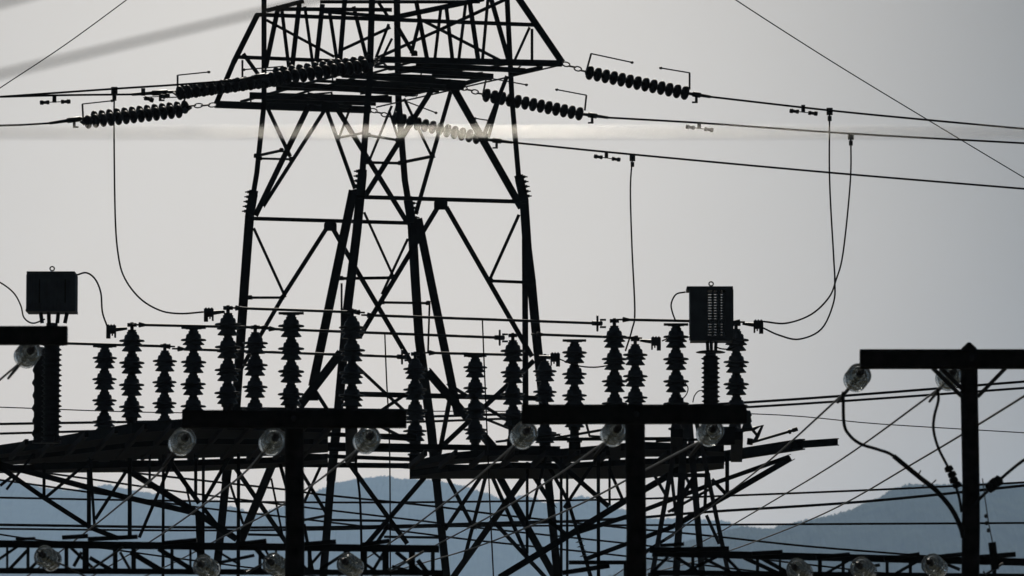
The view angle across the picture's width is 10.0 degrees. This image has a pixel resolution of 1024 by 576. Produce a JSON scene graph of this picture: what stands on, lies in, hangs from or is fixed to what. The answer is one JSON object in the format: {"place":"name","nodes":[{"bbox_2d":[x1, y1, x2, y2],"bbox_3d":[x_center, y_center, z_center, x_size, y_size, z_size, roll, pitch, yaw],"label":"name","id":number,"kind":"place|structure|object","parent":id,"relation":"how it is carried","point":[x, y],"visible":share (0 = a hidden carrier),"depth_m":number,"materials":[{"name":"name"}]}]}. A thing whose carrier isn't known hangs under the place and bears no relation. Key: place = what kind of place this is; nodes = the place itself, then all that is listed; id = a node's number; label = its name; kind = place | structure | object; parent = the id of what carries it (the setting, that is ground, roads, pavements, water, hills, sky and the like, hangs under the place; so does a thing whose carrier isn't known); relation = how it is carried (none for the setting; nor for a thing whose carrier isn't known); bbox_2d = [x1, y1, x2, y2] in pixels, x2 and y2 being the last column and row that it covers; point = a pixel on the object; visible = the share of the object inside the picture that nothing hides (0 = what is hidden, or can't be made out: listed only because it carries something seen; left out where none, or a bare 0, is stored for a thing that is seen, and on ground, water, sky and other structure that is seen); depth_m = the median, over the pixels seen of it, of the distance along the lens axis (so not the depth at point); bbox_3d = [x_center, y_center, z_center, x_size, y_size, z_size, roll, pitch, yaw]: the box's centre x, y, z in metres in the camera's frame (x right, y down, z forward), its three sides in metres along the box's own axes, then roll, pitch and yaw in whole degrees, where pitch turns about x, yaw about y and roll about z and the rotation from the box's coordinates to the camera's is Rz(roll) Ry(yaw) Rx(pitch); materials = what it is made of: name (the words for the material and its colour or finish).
{"place":"outdoors","nodes":[
{"label":"outdoors","id":0,"kind":"place"},
{"bbox_2d":[27,453,173,575],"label":"line wire","id":1,"kind":"object","parent":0,"point":[171,455],"visible":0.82,"depth_m":68.40,"materials":[{"name":"metal"}]},
{"bbox_2d":[111,87,203,314],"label":"dropper cable","id":2,"kind":"object","parent":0,"point":[114,93],"visible":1,"depth_m":98.86,"materials":[{"name":"metal"}]},
{"bbox_2d":[0,0,316,76],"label":"overhead cable","id":3,"kind":"object","parent":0,"point":[129,43],"visible":1,"depth_m":12.38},
{"bbox_2d":[0,534,316,575],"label":"distant wire","id":4,"kind":"object","parent":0,"point":[146,554],"visible":0.49,"depth_m":117.97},
{"bbox_2d":[168,427,195,455],"bbox_3d":[-3.167,1.473,56.182,0.285,0.273,0.302,-2,-5,21],"label":"glass insulator","id":5,"kind":"object","parent":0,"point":[181,441],"visible":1,"depth_m":56.10,"materials":[{"name":"glass"}]},
{"bbox_2d":[0,475,740,575],"bbox_3d":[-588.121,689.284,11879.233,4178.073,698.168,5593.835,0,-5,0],"label":"hills","id":6,"kind":"structure","parent":0,"point":[40,511],"depth_m":12033.12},
{"bbox_2d":[0,479,755,570],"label":"distant wire","id":7,"kind":"object","parent":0,"point":[40,485],"visible":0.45,"depth_m":127.19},
{"bbox_2d":[46,473,849,569],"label":"distant wire","id":8,"kind":"object","parent":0,"point":[107,481],"visible":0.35,"depth_m":125.09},
{"bbox_2d":[0,131,1023,133],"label":"overhead cable","id":9,"kind":"object","parent":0,"point":[511,132],"visible":1,"depth_m":11.37,"materials":[{"name":"metal"}]},
{"bbox_2d":[0,484,1023,528],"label":"distant wire","id":10,"kind":"object","parent":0,"point":[579,520],"visible":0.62,"depth_m":126.03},
{"bbox_2d":[0,522,1023,530],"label":"distant wire","id":11,"kind":"object","parent":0,"point":[746,524],"visible":0.6,"depth_m":127.02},
{"bbox_2d":[0,481,1023,503],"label":"distant wire","id":12,"kind":"object","parent":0,"point":[650,498],"visible":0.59,"depth_m":128.07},
{"bbox_2d":[0,380,1023,424],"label":"distant wire","id":13,"kind":"object","parent":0,"point":[745,402],"visible":0.3,"depth_m":122.24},
{"bbox_2d":[0,387,1023,434],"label":"distant wire","id":14,"kind":"object","parent":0,"point":[755,406],"visible":0.41,"depth_m":124.24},
{"bbox_2d":[0,407,1023,432],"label":"distant wire","id":15,"kind":"object","parent":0,"point":[521,411],"visible":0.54,"depth_m":127.72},
{"bbox_2d":[0,0,1023,528],"label":"sky","id":16,"kind":"structure","parent":0,"point":[926,265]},
{"bbox_2d":[122,472,925,555],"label":"distant wire","id":17,"kind":"object","parent":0,"point":[426,505],"visible":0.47,"depth_m":125.41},
{"bbox_2d":[763,134,853,323],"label":"dropper cable","id":18,"kind":"object","parent":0,"point":[850,137],"visible":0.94,"depth_m":103.80,"materials":[{"name":"metal"}]},
{"bbox_2d":[608,482,1023,575],"bbox_3d":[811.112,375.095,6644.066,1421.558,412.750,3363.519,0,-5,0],"label":"mountains","id":19,"kind":"structure","parent":0,"point":[1005,505],"depth_m":6750.75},
{"label":"ground","id":20,"kind":"structure","parent":0,"visible":0},
{"bbox_2d":[0,326,67,344],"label":"utility pole","id":21,"kind":"object","parent":20,"relation":"on","point":[33,335],"visible":1,"depth_m":55.90,"materials":[{"name":"metal"}]},
{"bbox_2d":[14,345,41,367],"bbox_3d":[-4.640,0.635,56.261,0.306,0.270,0.287,-3,-6,28],"label":"glass insulator","id":22,"kind":"object","parent":21,"relation":"attached to","point":[27,356],"visible":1,"depth_m":56.17,"materials":[{"name":"glass"}]},
{"bbox_2d":[0,534,442,575],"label":"lattice girder","id":23,"kind":"object","parent":20,"relation":"on","point":[258,546],"visible":0.9,"depth_m":61.99,"materials":[{"name":"metal"}]},
{"bbox_2d":[34,545,61,571],"bbox_3d":[-4.845,2.820,61.124,0.303,0.273,0.310,1,-5,-15],"label":"glass insulator","id":24,"kind":"object","parent":23,"relation":"attached to","point":[47,558],"visible":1,"depth_m":61.06,"materials":[{"name":"glass"}]},
{"bbox_2d":[193,555,220,575],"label":"glass insulator","id":25,"kind":"object","parent":23,"relation":"attached to","point":[205,565],"visible":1,"depth_m":61.03,"materials":[{"name":"glass"}]},
{"bbox_2d":[262,552,284,575],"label":"glass insulator","id":26,"kind":"object","parent":23,"relation":"attached to","point":[273,563],"visible":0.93,"depth_m":61.03,"materials":[{"name":"glass"}]},
{"bbox_2d":[336,552,363,575],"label":"glass insulator","id":27,"kind":"object","parent":23,"relation":"attached to","point":[349,564],"visible":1,"depth_m":61.04,"materials":[{"name":"glass"}]},
{"bbox_2d":[182,410,406,575],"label":"utility pole","id":28,"kind":"object","parent":20,"relation":"on","point":[294,423],"visible":1,"depth_m":55.84,"materials":[{"name":"metal"}]},
{"bbox_2d":[258,428,284,455],"bbox_3d":[-2.288,1.473,56.188,0.303,0.270,0.287,-3,-6,30],"label":"glass insulator","id":29,"kind":"object","parent":28,"relation":"attached to","point":[271,442],"visible":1,"depth_m":56.10,"materials":[{"name":"glass"}]},
{"bbox_2d":[92,452,263,575],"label":"line wire","id":30,"kind":"object","parent":29,"relation":"attached to","point":[257,459],"visible":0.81,"depth_m":69.56,"materials":[{"name":"metal"}]},
{"bbox_2d":[353,428,380,453],"bbox_3d":[-1.382,1.456,56.189,0.304,0.272,0.286,-3,-6,31],"label":"glass insulator","id":31,"kind":"object","parent":28,"relation":"attached to","point":[366,440],"visible":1,"depth_m":56.10,"materials":[{"name":"glass"}]},
{"bbox_2d":[145,450,358,575],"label":"line wire","id":32,"kind":"object","parent":31,"relation":"attached to","point":[353,454],"visible":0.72,"depth_m":68.84,"materials":[{"name":"metal"}]},
{"bbox_2d":[214,0,564,575],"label":"transmission tower","id":33,"kind":"structure","parent":20,"relation":"on","point":[398,84],"depth_m":107.89,"materials":[{"name":"metal"}]},
{"bbox_2d":[50,97,215,128],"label":"insulator string","id":34,"kind":"object","parent":33,"relation":"attached to","point":[155,112],"visible":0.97,"depth_m":110.40,"materials":[{"name":"brown ceramic"}]},
{"bbox_2d":[132,69,278,100],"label":"insulator string","id":35,"kind":"object","parent":33,"relation":"attached to","point":[181,92],"visible":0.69,"depth_m":106.45,"materials":[{"name":"brown ceramic"}]},
{"bbox_2d":[5,93,131,97],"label":"conductor","id":36,"kind":"object","parent":35,"relation":"attached to","point":[120,94],"visible":0.79,"depth_m":105.61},
{"bbox_2d":[240,54,380,86],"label":"insulator string","id":37,"kind":"object","parent":33,"relation":"attached to","point":[281,75],"visible":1,"depth_m":103.82,"materials":[{"name":"brown ceramic"}]},
{"bbox_2d":[0,79,239,97],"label":"conductor","id":38,"kind":"object","parent":37,"relation":"attached to","point":[104,89],"visible":1,"depth_m":102.50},
{"bbox_2d":[370,99,512,148],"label":"insulator string","id":39,"kind":"object","parent":33,"relation":"attached to","point":[424,125],"visible":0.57,"depth_m":112.53,"materials":[{"name":"white ceramic"}]},
{"bbox_2d":[512,141,1023,189],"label":"conductor","id":40,"kind":"object","parent":39,"relation":"attached to","point":[622,153],"visible":1,"depth_m":115.15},
{"bbox_2d":[625,154,635,350],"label":"dropper cable","id":41,"kind":"object","parent":40,"relation":"hanging from","point":[632,157],"visible":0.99,"depth_m":106.01,"materials":[{"name":"metal"}]},
{"bbox_2d":[462,78,608,123],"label":"insulator string","id":42,"kind":"object","parent":33,"relation":"attached to","point":[548,107],"visible":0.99,"depth_m":109.04,"materials":[{"name":"brown ceramic"}]},
{"bbox_2d":[608,117,1023,143],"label":"conductor","id":43,"kind":"object","parent":42,"relation":"attached to","point":[736,125],"visible":0.91,"depth_m":111.04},
{"bbox_2d":[562,53,710,102],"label":"insulator string","id":44,"kind":"object","parent":33,"relation":"attached to","point":[638,82],"visible":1,"depth_m":105.45,"materials":[{"name":"brown ceramic"}]},
{"bbox_2d":[711,96,1023,129],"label":"conductor","id":45,"kind":"object","parent":44,"relation":"attached to","point":[821,109],"visible":1,"depth_m":107.19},
{"bbox_2d":[762,108,835,339],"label":"dropper cable","id":46,"kind":"object","parent":45,"relation":"hanging from","point":[829,113],"visible":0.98,"depth_m":100.88,"materials":[{"name":"metal"}]},
{"bbox_2d":[736,0,1023,177],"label":"shield wire","id":47,"kind":"object","parent":33,"relation":"attached to","point":[874,87],"visible":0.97,"depth_m":110.34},
{"bbox_2d":[0,418,838,575],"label":"switchgear platform","id":48,"kind":"structure","parent":20,"relation":"on","point":[128,449],"depth_m":100.26,"materials":[{"name":"black paint"}]},
{"bbox_2d":[32,347,43,443],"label":"bushing","id":49,"kind":"object","parent":48,"relation":"on","point":[38,398],"visible":0.59,"depth_m":96.31,"materials":[{"name":"brown ceramic"}]},
{"bbox_2d":[41,323,61,443],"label":"bushing","id":50,"kind":"object","parent":48,"relation":"on","point":[51,395],"visible":0.83,"depth_m":95.11,"materials":[{"name":"brown ceramic"}]},
{"bbox_2d":[26,266,77,323],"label":"equipment box","id":51,"kind":"object","parent":50,"relation":"on","point":[49,293],"visible":1,"depth_m":95.05,"materials":[{"name":"paint"}]},
{"bbox_2d":[92,345,116,429],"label":"post insulator","id":52,"kind":"object","parent":48,"relation":"on","point":[104,400],"visible":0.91,"depth_m":100.38,"materials":[{"name":"ceramic"}]},
{"bbox_2d":[119,322,144,423],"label":"post insulator","id":53,"kind":"object","parent":48,"relation":"on","point":[131,384],"visible":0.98,"depth_m":96.61,"materials":[{"name":"ceramic"}]},
{"bbox_2d":[152,343,176,420],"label":"post insulator","id":54,"kind":"object","parent":48,"relation":"on","point":[164,403],"visible":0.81,"depth_m":101.10,"materials":[{"name":"ceramic"}]},
{"bbox_2d":[180,326,206,409],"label":"post insulator","id":55,"kind":"object","parent":48,"relation":"on","point":[193,365],"visible":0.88,"depth_m":96.45,"materials":[{"name":"ceramic"}]},
{"bbox_2d":[214,305,240,409],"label":"post insulator","id":56,"kind":"object","parent":48,"relation":"on","point":[227,347],"visible":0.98,"depth_m":93.26,"materials":[{"name":"ceramic"}]},
{"bbox_2d":[229,305,364,314],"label":"bus tube","id":57,"kind":"object","parent":56,"relation":"on","point":[236,307],"visible":1,"depth_m":93.78,"materials":[{"name":"metal"}]},
{"bbox_2d":[242,325,267,409],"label":"post insulator","id":58,"kind":"object","parent":48,"relation":"on","point":[255,365],"visible":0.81,"depth_m":97.11,"materials":[{"name":"ceramic"}]},
{"bbox_2d":[132,322,270,329],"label":"bus tube","id":59,"kind":"object","parent":58,"relation":"on","point":[262,327],"visible":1,"depth_m":96.91,"materials":[{"name":"metal"}]},
{"bbox_2d":[278,312,303,409],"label":"post insulator","id":60,"kind":"object","parent":48,"relation":"on","point":[291,326],"visible":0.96,"depth_m":93.58,"materials":[{"name":"ceramic"}]},
{"bbox_2d":[339,308,364,409],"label":"post insulator","id":61,"kind":"object","parent":48,"relation":"on","point":[351,350],"visible":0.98,"depth_m":93.88,"materials":[{"name":"ceramic"}]},
{"bbox_2d":[353,450,362,575],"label":"hanging cable","id":62,"kind":"object","parent":48,"relation":"hanging from","point":[359,494],"visible":0.7,"depth_m":99.05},
{"bbox_2d":[403,351,426,455],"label":"post insulator","id":63,"kind":"object","parent":48,"relation":"on","point":[415,389],"visible":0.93,"depth_m":102.92,"materials":[{"name":"ceramic"}]},
{"bbox_2d":[172,346,409,363],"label":"bus tube","id":64,"kind":"object","parent":63,"relation":"on","point":[401,356],"visible":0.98,"depth_m":103.11,"materials":[{"name":"metal"}]},
{"bbox_2d":[463,355,486,450],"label":"post insulator","id":65,"kind":"object","parent":48,"relation":"on","point":[475,408],"visible":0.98,"depth_m":102.54,"materials":[{"name":"ceramic"}]},
{"bbox_2d":[423,350,503,355],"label":"bus tube","id":66,"kind":"object","parent":65,"relation":"on","point":[430,352],"visible":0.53,"depth_m":102.95,"materials":[{"name":"metal"}]},
{"bbox_2d":[500,333,524,439],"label":"post insulator","id":67,"kind":"object","parent":48,"relation":"on","point":[512,375],"visible":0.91,"depth_m":98.80,"materials":[{"name":"ceramic"}]},
{"bbox_2d":[266,326,507,345],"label":"bus tube","id":68,"kind":"object","parent":67,"relation":"on","point":[499,337],"visible":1,"depth_m":98.73,"materials":[{"name":"metal"}]},
{"bbox_2d":[384,334,390,569],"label":"dropper wire","id":69,"kind":"object","parent":68,"relation":"hanging from","point":[389,451],"visible":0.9,"depth_m":97.61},
{"bbox_2d":[533,354,556,445],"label":"post insulator","id":70,"kind":"object","parent":48,"relation":"on","point":[544,372],"visible":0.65,"depth_m":103.49,"materials":[{"name":"ceramic"}]},
{"bbox_2d":[562,339,586,442],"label":"post insulator","id":71,"kind":"object","parent":48,"relation":"on","point":[574,352],"visible":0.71,"depth_m":99.15,"materials":[{"name":"ceramic"}]},
{"bbox_2d":[531,332,641,340],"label":"bus tube","id":72,"kind":"object","parent":71,"relation":"on","point":[540,334],"visible":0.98,"depth_m":99.00,"materials":[{"name":"metal"}]},
{"bbox_2d":[601,318,627,403],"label":"post insulator","id":73,"kind":"object","parent":48,"relation":"on","point":[614,362],"visible":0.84,"depth_m":95.80,"materials":[{"name":"ceramic"}]},
{"bbox_2d":[361,313,605,331],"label":"bus tube","id":74,"kind":"object","parent":73,"relation":"on","point":[597,323],"visible":1,"depth_m":95.68,"materials":[{"name":"metal"}]},
{"bbox_2d":[482,321,493,575],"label":"dropper wire","id":75,"kind":"object","parent":74,"relation":"hanging from","point":[487,448],"visible":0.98,"depth_m":96.13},
{"bbox_2d":[623,339,647,403],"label":"post insulator","id":76,"kind":"object","parent":48,"relation":"on","point":[635,376],"visible":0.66,"depth_m":99.68,"materials":[{"name":"ceramic"}]},
{"bbox_2d":[663,323,688,429],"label":"post insulator","id":77,"kind":"object","parent":48,"relation":"on","point":[676,359],"visible":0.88,"depth_m":95.80,"materials":[{"name":"ceramic"}]},
{"bbox_2d":[616,317,744,324],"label":"bus tube","id":78,"kind":"object","parent":77,"relation":"on","point":[625,319],"visible":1,"depth_m":95.82,"materials":[{"name":"metal"}]},
{"bbox_2d":[696,350,724,403],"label":"bushing","id":79,"kind":"object","parent":48,"relation":"on","point":[710,372],"visible":0.73,"depth_m":95.53,"materials":[{"name":"brown ceramic"}]},
{"bbox_2d":[686,281,733,349],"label":"equipment box","id":80,"kind":"object","parent":79,"relation":"on","point":[702,305],"visible":1,"depth_m":95.46,"materials":[{"name":"paint"}]},
{"bbox_2d":[613,389,848,575],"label":"line wire","id":81,"kind":"object","parent":48,"relation":"attached to","point":[839,398],"visible":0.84,"depth_m":76.69,"materials":[{"name":"metal"}]},
{"bbox_2d":[723,323,748,432],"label":"post insulator","id":82,"kind":"object","parent":48,"relation":"on","point":[736,384],"visible":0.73,"depth_m":96.45,"materials":[{"name":"ceramic"}]},
{"bbox_2d":[716,410,797,444],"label":"switch mechanism","id":83,"kind":"object","parent":48,"relation":"on","point":[728,438],"visible":0.73,"depth_m":96.31,"materials":[{"name":"black paint"}]},
{"bbox_2d":[562,560,625,575],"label":"steel bracket","id":84,"kind":"object","parent":20,"relation":"on","point":[601,564],"visible":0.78,"depth_m":63.01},
{"bbox_2d":[522,404,746,575],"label":"utility pole","id":85,"kind":"object","parent":20,"relation":"on","point":[634,418],"visible":1,"depth_m":55.84,"materials":[{"name":"metal"}]},
{"bbox_2d":[510,421,537,449],"bbox_3d":[0.122,1.411,56.193,0.303,0.272,0.286,-3,-6,32],"label":"glass insulator","id":86,"kind":"object","parent":85,"relation":"attached to","point":[523,436],"visible":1,"depth_m":56.10,"materials":[{"name":"glass"}]},
{"bbox_2d":[338,445,515,575],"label":"line wire","id":87,"kind":"object","parent":86,"relation":"attached to","point":[509,451],"visible":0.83,"depth_m":69.19,"materials":[{"name":"metal"}]},
{"bbox_2d":[600,424,624,446],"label":"glass insulator","id":88,"kind":"object","parent":85,"relation":"attached to","point":[612,435],"visible":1,"depth_m":56.10,"materials":[{"name":"glass"}]},
{"bbox_2d":[372,442,605,575],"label":"line wire","id":89,"kind":"object","parent":88,"relation":"attached to","point":[602,445],"visible":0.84,"depth_m":71.52,"materials":[{"name":"metal"}]},
{"bbox_2d":[696,424,723,446],"bbox_3d":[1.895,1.386,56.192,0.286,0.270,0.305,-2,-5,25],"label":"glass insulator","id":90,"kind":"object","parent":85,"relation":"attached to","point":[709,435],"visible":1,"depth_m":56.10,"materials":[{"name":"glass"}]},
{"bbox_2d":[375,441,701,575],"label":"line wire","id":91,"kind":"object","parent":90,"relation":"attached to","point":[697,447],"visible":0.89,"depth_m":80.17,"materials":[{"name":"metal"}]},
{"bbox_2d":[650,424,729,572],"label":"lattice stand","id":92,"kind":"object","parent":20,"relation":"on","point":[682,475],"visible":0.84,"depth_m":99.17,"materials":[{"name":"metal"}]},
{"bbox_2d":[648,542,1023,575],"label":"lattice girder","id":93,"kind":"object","parent":20,"relation":"on","point":[668,550],"visible":0.91,"depth_m":61.98,"materials":[{"name":"metal"}]},
{"bbox_2d":[786,558,812,575],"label":"glass insulator","id":94,"kind":"object","parent":93,"relation":"attached to","point":[798,567],"visible":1,"depth_m":61.02,"materials":[{"name":"glass"}]},
{"bbox_2d":[850,556,876,575],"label":"glass insulator","id":95,"kind":"object","parent":93,"relation":"attached to","point":[862,566],"visible":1,"depth_m":61.02,"materials":[{"name":"glass"}]},
{"bbox_2d":[921,553,947,575],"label":"glass insulator","id":96,"kind":"object","parent":93,"relation":"attached to","point":[933,564],"visible":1,"depth_m":61.03,"materials":[{"name":"glass"}]},
{"bbox_2d":[859,342,1023,575],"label":"utility pole","id":97,"kind":"object","parent":20,"relation":"on","point":[968,359],"visible":1,"depth_m":55.92,"materials":[{"name":"metal"}]},
{"bbox_2d":[843,363,870,391],"bbox_3d":[3.310,0.860,56.238,0.286,0.272,0.302,-3,-6,27],"label":"glass insulator","id":98,"kind":"object","parent":97,"relation":"attached to","point":[856,378],"visible":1,"depth_m":56.15,"materials":[{"name":"glass"}]},
{"bbox_2d":[842,392,893,456],"bbox_3d":[3.720,1.642,56.044,1.191,1.336,0.098,-2,-5,19],"label":"jumper cable","id":99,"kind":"object","parent":97,"relation":"attached to","point":[851,437],"visible":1,"depth_m":56.18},
{"bbox_2d":[892,454,964,537],"bbox_3d":[3.970,1.982,55.818,0.695,0.800,0.050,0,-5,0],"label":"cable sleeve","id":100,"kind":"object","parent":99,"relation":"attached to","point":[922,479],"visible":1,"depth_m":55.81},
{"bbox_2d":[932,388,962,511],"bbox_3d":[4.157,1.551,56.100,0.149,1.206,0.385,4,-6,-39],"label":"jumper cable","id":101,"kind":"object","parent":97,"relation":"attached to","point":[955,482],"visible":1,"depth_m":55.99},
{"bbox_2d":[935,369,959,390],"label":"glass insulator","id":102,"kind":"object","parent":97,"relation":"attached to","point":[954,373],"visible":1,"depth_m":56.16,"materials":[{"name":"glass"}]},
{"bbox_2d":[646,387,940,570],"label":"line wire","id":103,"kind":"object","parent":102,"relation":"attached to","point":[933,394],"visible":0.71,"depth_m":77.97,"materials":[{"name":"metal"}]},
{"bbox_2d":[982,478,998,569],"bbox_3d":[4.558,2.249,55.816,0.158,0.874,0.076,0,-5,0],"label":"hanging fitting","id":104,"kind":"object","parent":97,"relation":"hanging from","point":[993,555],"visible":1,"depth_m":55.77,"materials":[{"name":"metal"}]},
{"bbox_2d":[970,458,1023,509],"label":"jumper cable","id":105,"kind":"object","parent":97,"relation":"attached to","point":[993,484],"visible":1,"depth_m":55.97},
{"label":"glass insulator","id":106,"kind":"object","parent":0,"visible":0},
{"bbox_2d":[646,395,1023,574],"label":"line wire","id":107,"kind":"object","parent":106,"relation":"attached to","point":[981,422],"visible":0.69,"depth_m":89.11,"materials":[{"name":"metal"}]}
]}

